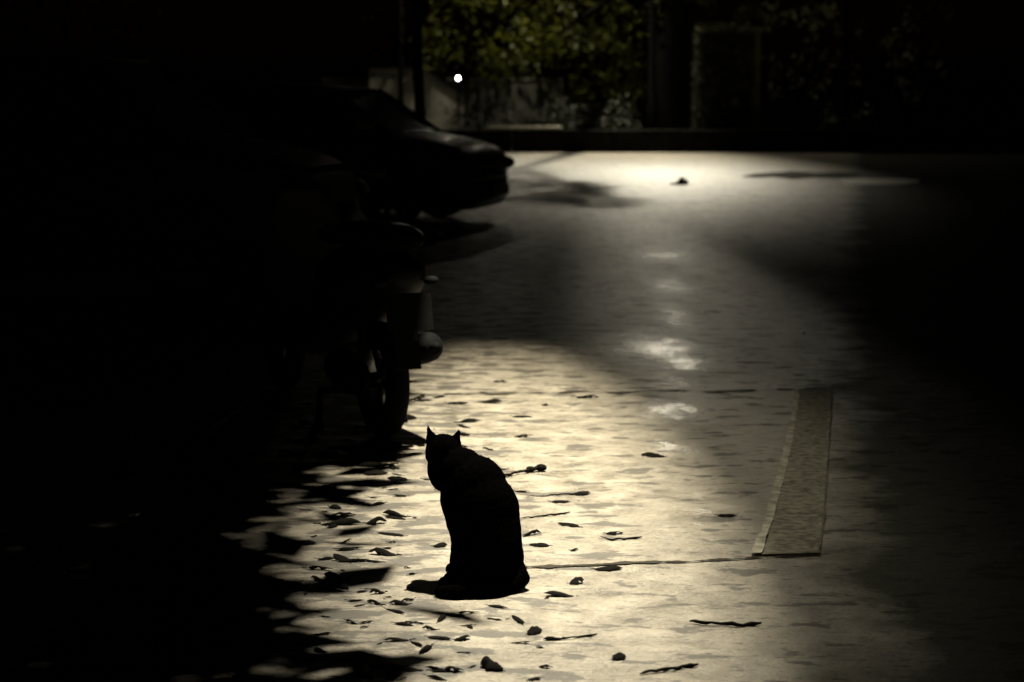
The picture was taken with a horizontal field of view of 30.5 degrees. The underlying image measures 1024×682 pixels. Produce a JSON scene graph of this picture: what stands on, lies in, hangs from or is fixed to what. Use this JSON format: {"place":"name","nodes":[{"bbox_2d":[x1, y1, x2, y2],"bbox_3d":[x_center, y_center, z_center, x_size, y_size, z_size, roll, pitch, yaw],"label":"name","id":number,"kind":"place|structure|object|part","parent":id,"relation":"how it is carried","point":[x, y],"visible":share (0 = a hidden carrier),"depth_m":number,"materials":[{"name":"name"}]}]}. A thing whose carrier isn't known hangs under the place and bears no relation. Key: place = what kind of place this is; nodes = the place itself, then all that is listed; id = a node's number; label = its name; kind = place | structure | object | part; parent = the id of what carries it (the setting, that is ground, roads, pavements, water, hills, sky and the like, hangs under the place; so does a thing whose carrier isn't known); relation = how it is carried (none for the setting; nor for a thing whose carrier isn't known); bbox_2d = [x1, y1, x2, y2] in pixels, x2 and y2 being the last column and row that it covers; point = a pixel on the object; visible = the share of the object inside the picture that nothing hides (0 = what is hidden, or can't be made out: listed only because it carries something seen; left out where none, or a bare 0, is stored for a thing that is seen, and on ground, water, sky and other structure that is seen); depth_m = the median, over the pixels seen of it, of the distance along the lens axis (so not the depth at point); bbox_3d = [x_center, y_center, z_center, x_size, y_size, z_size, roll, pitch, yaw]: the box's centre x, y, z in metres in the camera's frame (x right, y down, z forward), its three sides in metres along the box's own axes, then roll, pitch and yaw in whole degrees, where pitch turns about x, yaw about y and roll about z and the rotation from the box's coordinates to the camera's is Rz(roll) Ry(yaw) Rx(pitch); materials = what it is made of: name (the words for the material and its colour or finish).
{"place":"outdoors","nodes":[
{"label":"outdoors","id":0,"kind":"place"},
{"bbox_2d":[398,0,404,103],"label":"pole","id":1,"kind":"object","parent":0,"point":[400,75],"visible":0.47,"depth_m":40.41,"materials":[{"name":"metal"}]},
{"bbox_2d":[0,95,1023,681],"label":"ground","id":2,"kind":"structure","parent":0,"point":[154,491],"depth_m":7.17,"materials":[{"name":"asphalt"}]},
{"bbox_2d":[0,47,368,311],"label":"parked car","id":3,"kind":"object","parent":2,"relation":"on","point":[115,167],"visible":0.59,"depth_m":11.23,"materials":[{"name":"black paint"}]},
{"bbox_3d":[-2.679,-1.458,11.273,1.501,0.578,0.268,1,8,6],"label":"side window","id":4,"kind":"part","parent":3,"relation":"part of","materials":[{"name":"black glass"}]},
{"bbox_2d":[283,540,316,544],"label":"fallen leaf","id":5,"kind":"object","parent":2,"relation":"on","point":[305,542],"visible":1,"depth_m":5.56,"materials":[{"name":"plant"}]},
{"bbox_2d":[311,575,321,580],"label":"fallen leaf","id":6,"kind":"object","parent":2,"relation":"on","point":[316,577],"visible":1,"depth_m":5.17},
{"bbox_2d":[302,566,331,569],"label":"fallen leaf","id":7,"kind":"object","parent":2,"relation":"on","point":[314,567],"visible":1,"depth_m":5.27,"materials":[{"name":"plant"}]},
{"bbox_2d":[313,647,327,651],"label":"fallen leaf","id":8,"kind":"object","parent":2,"relation":"on","point":[318,649],"visible":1,"depth_m":4.51,"materials":[{"name":"plant"}]},
{"bbox_2d":[309,632,331,635],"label":"fallen leaf","id":9,"kind":"object","parent":2,"relation":"on","point":[317,634],"visible":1,"depth_m":4.65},
{"bbox_2d":[315,557,333,559],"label":"fallen leaf","id":10,"kind":"object","parent":2,"relation":"on","point":[326,558],"visible":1,"depth_m":5.38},
{"bbox_2d":[220,111,442,437],"bbox_3d":[-0.757,-0.321,7.758,0.701,1.240,1.902,-3,8,-24],"label":"motor scooter","id":11,"kind":"object","parent":2,"relation":"on","point":[336,289],"visible":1,"depth_m":7.34,"materials":[{"name":"metal"}]},
{"bbox_2d":[327,504,340,508],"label":"fallen leaf","id":12,"kind":"object","parent":2,"relation":"on","point":[334,506],"visible":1,"depth_m":6.04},
{"bbox_2d":[322,588,350,591],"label":"fallen leaf","id":13,"kind":"object","parent":2,"relation":"on","point":[328,589],"visible":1,"depth_m":5.05,"materials":[{"name":"plant"}]},
{"bbox_2d":[313,518,360,524],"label":"fallen leaf","id":14,"kind":"object","parent":2,"relation":"on","point":[345,521],"visible":1,"depth_m":5.81,"materials":[{"name":"plant"}]},
{"bbox_2d":[324,571,351,580],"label":"fallen leaf","id":15,"kind":"object","parent":2,"relation":"on","point":[332,575],"visible":1,"depth_m":5.17,"materials":[{"name":"plant"}]},
{"bbox_2d":[326,512,355,516],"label":"fallen leaf","id":16,"kind":"object","parent":2,"relation":"on","point":[343,514],"visible":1,"depth_m":5.92,"materials":[{"name":"plant"}]},
{"bbox_2d":[333,554,350,562],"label":"fallen leaf","id":17,"kind":"object","parent":2,"relation":"on","point":[338,557],"visible":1,"depth_m":5.39,"materials":[{"name":"plant"}]},
{"bbox_2d":[336,583,348,589],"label":"fallen leaf","id":18,"kind":"object","parent":2,"relation":"on","point":[343,585],"visible":1,"depth_m":5.08,"materials":[{"name":"plant"}]},
{"bbox_2d":[336,547,354,549],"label":"fallen leaf","id":19,"kind":"object","parent":2,"relation":"on","point":[346,548],"visible":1,"depth_m":5.49,"materials":[{"name":"plant"}]},
{"bbox_2d":[331,558,365,561],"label":"fallen leaf","id":20,"kind":"object","parent":2,"relation":"on","point":[355,560],"visible":1,"depth_m":5.36,"materials":[{"name":"plant"}]},
{"bbox_2d":[191,81,514,223],"bbox_3d":[-2.046,-1.920,18.936,4.058,1.388,2.180,2,8,16],"label":"parked car","id":21,"kind":"object","parent":2,"relation":"on","point":[431,169],"visible":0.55,"depth_m":18.04,"materials":[{"name":"black paint"}]},
{"bbox_3d":[-3.302,-2.279,18.504,1.461,0.498,0.278,2,8,16],"label":"side window","id":22,"kind":"part","parent":21,"relation":"part of","materials":[{"name":"black glass"}]},
{"bbox_3d":[-1.881,-2.221,18.095,1.501,0.503,0.268,2,8,16],"label":"side window","id":23,"kind":"part","parent":21,"relation":"part of","materials":[{"name":"black glass"}]},
{"bbox_2d":[348,500,363,504],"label":"fallen leaf","id":24,"kind":"object","parent":2,"relation":"on","point":[353,501],"visible":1,"depth_m":6.10,"materials":[{"name":"plant"}]},
{"bbox_2d":[359,470,387,473],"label":"fallen leaf","id":25,"kind":"object","parent":2,"relation":"on","point":[374,472],"visible":1,"depth_m":6.57,"materials":[{"name":"plant"}]},
{"bbox_2d":[364,559,383,562],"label":"fallen leaf","id":26,"kind":"object","parent":2,"relation":"on","point":[373,561],"visible":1,"depth_m":5.36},
{"bbox_2d":[366,516,386,523],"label":"fallen leaf","id":27,"kind":"object","parent":2,"relation":"on","point":[374,520],"visible":1,"depth_m":5.82,"materials":[{"name":"plant"}]},
{"bbox_2d":[367,599,385,604],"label":"fallen leaf","id":28,"kind":"object","parent":2,"relation":"on","point":[373,601],"visible":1,"depth_m":4.92,"materials":[{"name":"plant"}]},
{"bbox_2d":[357,462,398,466],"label":"fallen leaf","id":29,"kind":"object","parent":2,"relation":"on","point":[369,464],"visible":1,"depth_m":6.70,"materials":[{"name":"plant"}]},
{"bbox_2d":[369,588,387,593],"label":"fallen leaf","id":30,"kind":"object","parent":2,"relation":"on","point":[375,590],"visible":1,"depth_m":5.02,"materials":[{"name":"plant"}]},
{"bbox_2d":[368,547,401,555],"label":"fallen leaf","id":31,"kind":"object","parent":2,"relation":"on","point":[378,550],"visible":1,"depth_m":5.44,"materials":[{"name":"plant"}]},
{"bbox_2d":[379,449,402,452],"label":"fallen leaf","id":32,"kind":"object","parent":2,"relation":"on","point":[390,450],"visible":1,"depth_m":6.96,"materials":[{"name":"plant"}]},
{"bbox_2d":[377,532,406,535],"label":"fallen leaf","id":33,"kind":"object","parent":2,"relation":"on","point":[391,534],"visible":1,"depth_m":5.68,"materials":[{"name":"plant"}]},
{"bbox_2d":[389,463,395,469],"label":"fallen leaf","id":34,"kind":"object","parent":2,"relation":"on","point":[392,466],"visible":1,"depth_m":6.67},
{"bbox_2d":[381,514,404,518],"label":"fallen leaf","id":35,"kind":"object","parent":2,"relation":"on","point":[394,517],"visible":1,"depth_m":5.90,"materials":[{"name":"plant"}]},
{"bbox_2d":[383,607,403,612],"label":"fallen leaf","id":36,"kind":"object","parent":2,"relation":"on","point":[397,611],"visible":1,"depth_m":4.85,"materials":[{"name":"plant"}]},
{"bbox_2d":[383,510,410,516],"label":"fallen leaf","id":37,"kind":"object","parent":2,"relation":"on","point":[391,512],"visible":1,"depth_m":5.93,"materials":[{"name":"plant"}]},
{"bbox_2d":[387,476,410,480],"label":"fallen leaf","id":38,"kind":"object","parent":2,"relation":"on","point":[396,478],"visible":1,"depth_m":6.47,"materials":[{"name":"plant"}]},
{"bbox_2d":[384,637,413,640],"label":"fallen leaf","id":39,"kind":"object","parent":2,"relation":"on","point":[395,638],"visible":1,"depth_m":4.60,"materials":[{"name":"plant"}]},
{"bbox_2d":[391,444,407,448],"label":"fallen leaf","id":40,"kind":"object","parent":2,"relation":"on","point":[397,446],"visible":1,"depth_m":7.05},
{"bbox_2d":[389,600,412,604],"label":"fallen leaf","id":41,"kind":"object","parent":2,"relation":"on","point":[398,602],"visible":1,"depth_m":4.92,"materials":[{"name":"plant"}]},
{"bbox_2d":[393,622,413,625],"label":"fallen leaf","id":42,"kind":"object","parent":2,"relation":"on","point":[402,623],"visible":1,"depth_m":4.73,"materials":[{"name":"plant"}]},
{"bbox_2d":[363,0,451,118],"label":"young tree","id":43,"kind":"object","parent":2,"relation":"on","point":[414,24],"visible":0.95,"depth_m":22.20,"materials":[{"name":"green plant"}]},
{"bbox_2d":[390,666,428,671],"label":"fallen leaf","id":44,"kind":"object","parent":2,"relation":"on","point":[410,669],"visible":1,"depth_m":4.36,"materials":[{"name":"plant"}]},
{"bbox_2d":[407,415,416,418],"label":"fallen leaf","id":45,"kind":"object","parent":2,"relation":"on","point":[411,417],"visible":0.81,"depth_m":7.64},
{"bbox_2d":[405,452,422,454],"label":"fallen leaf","id":46,"kind":"object","parent":2,"relation":"on","point":[415,453],"visible":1,"depth_m":6.91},
{"bbox_2d":[409,639,422,646],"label":"fallen leaf","id":47,"kind":"object","parent":2,"relation":"on","point":[417,643],"visible":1,"depth_m":4.56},
{"bbox_2d":[409,394,424,400],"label":"twig","id":48,"kind":"object","parent":2,"relation":"on","point":[419,396],"visible":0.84,"depth_m":8.11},
{"bbox_2d":[365,65,469,129],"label":"shed","id":49,"kind":"structure","parent":2,"relation":"on","point":[438,88],"depth_m":42.82,"materials":[{"name":"grey"}]},
{"bbox_2d":[419,643,433,652],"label":"fallen leaf","id":50,"kind":"object","parent":2,"relation":"on","point":[425,647],"visible":1,"depth_m":4.51,"materials":[{"name":"plant"}]},
{"bbox_2d":[422,625,439,630],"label":"fallen leaf","id":51,"kind":"object","parent":2,"relation":"on","point":[430,628],"visible":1,"depth_m":4.69,"materials":[{"name":"plant"}]},
{"bbox_2d":[422,674,446,680],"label":"fallen leaf","id":52,"kind":"object","parent":2,"relation":"on","point":[436,677],"visible":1,"depth_m":4.30,"materials":[{"name":"plant"}]},
{"bbox_2d":[424,635,450,638],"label":"fallen leaf","id":53,"kind":"object","parent":2,"relation":"on","point":[436,637],"visible":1,"depth_m":4.62,"materials":[{"name":"plant"}]},
{"bbox_2d":[425,666,452,670],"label":"fallen leaf","id":54,"kind":"object","parent":2,"relation":"on","point":[434,667],"visible":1,"depth_m":4.37,"materials":[{"name":"plant"}]},
{"bbox_2d":[432,542,446,546],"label":"fallen leaf","id":55,"kind":"object","parent":2,"relation":"on","point":[442,544],"visible":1,"depth_m":5.53,"materials":[{"name":"plant"}]},
{"bbox_2d":[437,613,445,622],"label":"fallen leaf","id":56,"kind":"object","parent":2,"relation":"on","point":[442,617],"visible":1,"depth_m":4.78,"materials":[{"name":"plant"}]},
{"bbox_2d":[321,78,563,129],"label":"garden wall","id":57,"kind":"structure","parent":2,"relation":"on","point":[522,93],"depth_m":43.48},
{"bbox_2d":[442,666,462,671],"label":"fallen leaf","id":58,"kind":"object","parent":2,"relation":"on","point":[447,668],"visible":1,"depth_m":4.36,"materials":[{"name":"plant"}]},
{"bbox_2d":[443,401,467,403],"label":"fallen leaf","id":59,"kind":"object","parent":2,"relation":"on","point":[459,402],"visible":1,"depth_m":8.03,"materials":[{"name":"plant"}]},
{"bbox_2d":[455,77,461,129],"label":"garden lamp","id":60,"kind":"object","parent":2,"relation":"on","point":[458,93],"visible":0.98,"depth_m":40.15,"materials":[{"name":"metal"}]},
{"bbox_2d":[451,635,470,639],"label":"fallen leaf","id":61,"kind":"object","parent":2,"relation":"on","point":[463,637],"visible":1,"depth_m":4.60,"materials":[{"name":"plant"}]},
{"bbox_2d":[457,611,475,613],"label":"fallen leaf","id":62,"kind":"object","parent":2,"relation":"on","point":[461,612],"visible":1,"depth_m":4.83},
{"bbox_2d":[454,418,481,422],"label":"fallen leaf","id":63,"kind":"object","parent":2,"relation":"on","point":[468,420],"visible":1,"depth_m":7.58,"materials":[{"name":"plant"}]},
{"bbox_2d":[424,425,529,598],"bbox_3d":[-0.095,0.449,5.111,0.272,0.427,0.343,-1,8,-9],"label":"cat","id":64,"kind":"object","parent":2,"relation":"on","point":[479,502],"visible":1,"depth_m":5.03},
{"bbox_2d":[438,96,520,129],"bbox_3d":[-0.655,-4.543,39.143,1.780,1.130,1.007,0,8,0],"label":"shrub","id":65,"kind":"object","parent":2,"relation":"on","point":[466,122],"visible":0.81,"depth_m":39.03,"materials":[{"name":"green plant"}]},
{"bbox_2d":[477,398,501,402],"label":"fallen leaf","id":66,"kind":"object","parent":2,"relation":"on","point":[494,400],"visible":1,"depth_m":8.05,"materials":[{"name":"plant"}]},
{"bbox_2d":[480,656,504,671],"bbox_3d":[-0.044,0.751,4.377,0.069,0.026,0.048,2,8,13],"label":"fallen leaf","id":67,"kind":"object","parent":2,"relation":"on","point":[488,663],"visible":1,"depth_m":4.37,"materials":[{"name":"plant"}]},
{"bbox_2d":[484,604,506,607],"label":"fallen leaf","id":68,"kind":"object","parent":2,"relation":"on","point":[496,606],"visible":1,"depth_m":4.89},
{"bbox_2d":[512,615,524,622],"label":"fallen leaf","id":69,"kind":"object","parent":2,"relation":"on","point":[516,618],"visible":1,"depth_m":4.77,"materials":[{"name":"plant"}]},
{"bbox_2d":[509,415,531,417],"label":"fallen leaf","id":70,"kind":"object","parent":2,"relation":"on","point":[517,416],"visible":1,"depth_m":7.70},
{"bbox_2d":[505,464,546,475],"bbox_3d":[0.014,0.454,6.561,0.245,0.027,0.038,-5,9,-33],"label":"twig","id":71,"kind":"object","parent":2,"relation":"on","point":[540,467],"visible":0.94,"depth_m":6.59,"materials":[{"name":"wood"}]},
{"bbox_2d":[522,529,540,535],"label":"fallen leaf","id":72,"kind":"object","parent":2,"relation":"on","point":[532,531],"visible":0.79,"depth_m":5.68,"materials":[{"name":"plant"}]},
{"bbox_2d":[526,626,541,633],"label":"fallen leaf","id":73,"kind":"object","parent":2,"relation":"on","point":[534,629],"visible":1,"depth_m":4.66,"materials":[{"name":"plant"}]},
{"bbox_2d":[527,677,544,680],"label":"fallen leaf","id":74,"kind":"object","parent":2,"relation":"on","point":[532,679],"visible":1,"depth_m":4.30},
{"bbox_2d":[499,96,577,129],"bbox_3d":[0.554,-4.546,39.127,1.650,1.141,1.052,0,8,0],"label":"shrub","id":75,"kind":"object","parent":2,"relation":"on","point":[550,121],"visible":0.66,"depth_m":39.08,"materials":[{"name":"green plant"}]},
{"bbox_2d":[529,543,552,546],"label":"fallen leaf","id":76,"kind":"object","parent":2,"relation":"on","point":[539,544],"visible":1,"depth_m":5.54,"materials":[{"name":"plant"}]},
{"bbox_2d":[522,512,569,517],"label":"twig","id":77,"kind":"object","parent":2,"relation":"on","point":[546,515],"visible":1,"depth_m":5.93,"materials":[{"name":"wood"}]},
{"bbox_2d":[544,636,565,639],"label":"fallen leaf","id":78,"kind":"object","parent":2,"relation":"on","point":[548,637],"visible":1,"depth_m":4.60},
{"bbox_2d":[527,491,588,496],"bbox_3d":[0.157,0.508,6.228,0.217,0.009,0.023,-2,8,-18],"label":"twig","id":79,"kind":"object","parent":2,"relation":"on","point":[557,494],"visible":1,"depth_m":6.22,"materials":[{"name":"wood"}]},
{"bbox_2d":[550,500,570,502],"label":"fallen leaf","id":80,"kind":"object","parent":2,"relation":"on","point":[558,501],"visible":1,"depth_m":6.12,"materials":[{"name":"plant"}]},
{"bbox_2d":[545,590,577,596],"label":"fallen leaf","id":81,"kind":"object","parent":2,"relation":"on","point":[556,593],"visible":1,"depth_m":5.00,"materials":[{"name":"plant"}]},
{"bbox_2d":[557,522,582,527],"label":"fallen leaf","id":82,"kind":"object","parent":2,"relation":"on","point":[568,524],"visible":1,"depth_m":5.80,"materials":[{"name":"plant"}]},
{"bbox_2d":[546,633,597,639],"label":"twig","id":83,"kind":"object","parent":2,"relation":"on","point":[588,635],"visible":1,"depth_m":4.62,"materials":[{"name":"wood"}]},
{"bbox_2d":[566,577,583,583],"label":"fallen leaf","id":84,"kind":"object","parent":2,"relation":"on","point":[575,580],"visible":1,"depth_m":5.13,"materials":[{"name":"plant"}]},
{"bbox_2d":[572,491,590,494],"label":"fallen leaf","id":85,"kind":"object","parent":2,"relation":"on","point":[580,493],"visible":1,"depth_m":6.23,"materials":[{"name":"plant"}]},
{"bbox_2d":[571,395,597,397],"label":"fallen leaf","id":86,"kind":"object","parent":2,"relation":"on","point":[585,396],"visible":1,"depth_m":8.17,"materials":[{"name":"plant"}]},
{"bbox_2d":[409,0,766,129],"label":"spreading tree","id":87,"kind":"object","parent":2,"relation":"on","point":[672,77],"visible":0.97,"depth_m":41.31,"materials":[{"name":"green plant"}]},
{"bbox_2d":[549,93,640,129],"bbox_3d":[1.754,-4.574,39.109,2.017,1.200,0.982,0,8,0],"label":"shrub","id":88,"kind":"object","parent":2,"relation":"on","point":[625,112],"visible":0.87,"depth_m":39.05,"materials":[{"name":"green plant"}]},
{"bbox_2d":[592,565,622,570],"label":"fallen leaf","id":89,"kind":"object","parent":2,"relation":"on","point":[610,567],"visible":1,"depth_m":5.27,"materials":[{"name":"plant"}]},
{"bbox_2d":[602,531,622,533],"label":"fallen leaf","id":90,"kind":"object","parent":2,"relation":"on","point":[613,532],"visible":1,"depth_m":5.69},
{"bbox_2d":[611,652,625,659],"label":"fallen leaf","id":91,"kind":"object","parent":2,"relation":"on","point":[618,655],"visible":1,"depth_m":4.45,"materials":[{"name":"plant"}]},
{"bbox_2d":[601,536,641,540],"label":"twig","id":92,"kind":"object","parent":2,"relation":"on","point":[622,538],"visible":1,"depth_m":5.62,"materials":[{"name":"wood"}]},
{"bbox_2d":[444,387,818,394],"bbox_3d":[0.554,0.223,8.323,1.715,0.001,0.102,-1,8,-4],"label":"pavement joint","id":93,"kind":"object","parent":2,"relation":"on","point":[569,391],"visible":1,"depth_m":8.32,"materials":[{"name":"concrete"}]},
{"bbox_2d":[641,452,667,456],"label":"fallen leaf","id":94,"kind":"object","parent":2,"relation":"on","point":[649,454],"visible":1,"depth_m":6.88,"materials":[{"name":"plant"}]},
{"bbox_2d":[640,663,698,673],"bbox_3d":[0.366,0.763,4.365,0.159,0.013,0.016,-4,9,-26],"label":"twig","id":95,"kind":"object","parent":2,"relation":"on","point":[690,665],"visible":1,"depth_m":4.36,"materials":[{"name":"wood"}]},
{"bbox_2d":[526,553,820,567],"bbox_3d":[0.449,0.628,5.358,0.915,0.001,0.045,-1,8,-10],"label":"pavement joint","id":96,"kind":"object","parent":2,"relation":"on","point":[619,562],"visible":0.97,"depth_m":5.35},
{"bbox_2d":[670,177,688,184],"bbox_3d":[2.280,-2.183,25.612,0.262,0.106,0.123,0,8,0],"label":"stone","id":97,"kind":"object","parent":2,"relation":"on","point":[682,181],"visible":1,"depth_m":25.58,"materials":[{"name":"stone"}]},
{"bbox_2d":[714,514,734,516],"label":"fallen leaf","id":98,"kind":"object","parent":2,"relation":"on","point":[729,515],"visible":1,"depth_m":5.93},
{"bbox_2d":[689,619,761,626],"bbox_3d":[0.538,0.712,4.729,0.182,0.017,0.031,1,8,5],"label":"twig","id":99,"kind":"object","parent":2,"relation":"on","point":[732,623],"visible":1,"depth_m":4.72,"materials":[{"name":"wood"}]},
{"bbox_2d":[751,388,799,552],"bbox_3d":[0.996,0.411,6.881,0.046,0.001,3.015,1,8,11],"label":"gutter edge line","id":100,"kind":"object","parent":2,"relation":"on","point":[759,545],"visible":1,"depth_m":6.39,"materials":[{"name":"paint"}]},
{"bbox_2d":[762,388,831,553],"bbox_3d":[1.085,0.413,6.905,0.171,0.001,3.082,1,8,10],"label":"gutter strip","id":101,"kind":"object","parent":2,"relation":"on","point":[794,524],"visible":1,"depth_m":6.37,"materials":[{"name":"concrete"}]},
{"bbox_2d":[814,388,831,549],"bbox_3d":[1.151,0.409,6.897,0.023,0.001,2.976,1,8,10],"label":"gutter edge line","id":102,"kind":"object","parent":101,"relation":"on","point":[821,504],"visible":1,"depth_m":6.57,"materials":[{"name":"concrete"}]},
{"bbox_2d":[743,171,861,178],"bbox_3d":[4.405,-2.498,28.284,1.698,0.001,2.594,4,9,27],"label":"road patch","id":103,"kind":"object","parent":2,"relation":"on","point":[794,175],"visible":1,"depth_m":28.18,"materials":[{"name":"asphalt"}]},
{"bbox_2d":[840,179,919,184],"bbox_3d":[5.217,-2.243,26.411,1.139,0.001,1.756,1,8,7],"label":"road marking","id":104,"kind":"object","parent":2,"relation":"on","point":[874,181],"visible":1,"depth_m":26.43,"materials":[{"name":"paint"}]},
{"bbox_2d":[0,0,1023,94],"label":"sky","id":105,"kind":"structure","parent":0,"point":[221,41],"materials":[{"name":"black"}]},
{"bbox_2d":[689,21,763,129],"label":"gate pillar","id":106,"kind":"structure","parent":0,"point":[725,63],"depth_m":38.87,"materials":[{"name":"stone"}]},
{"bbox_2d":[439,126,1023,152],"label":"wall","id":107,"kind":"structure","parent":0,"point":[785,141],"depth_m":37.83,"materials":[{"name":"black"}]}
]}

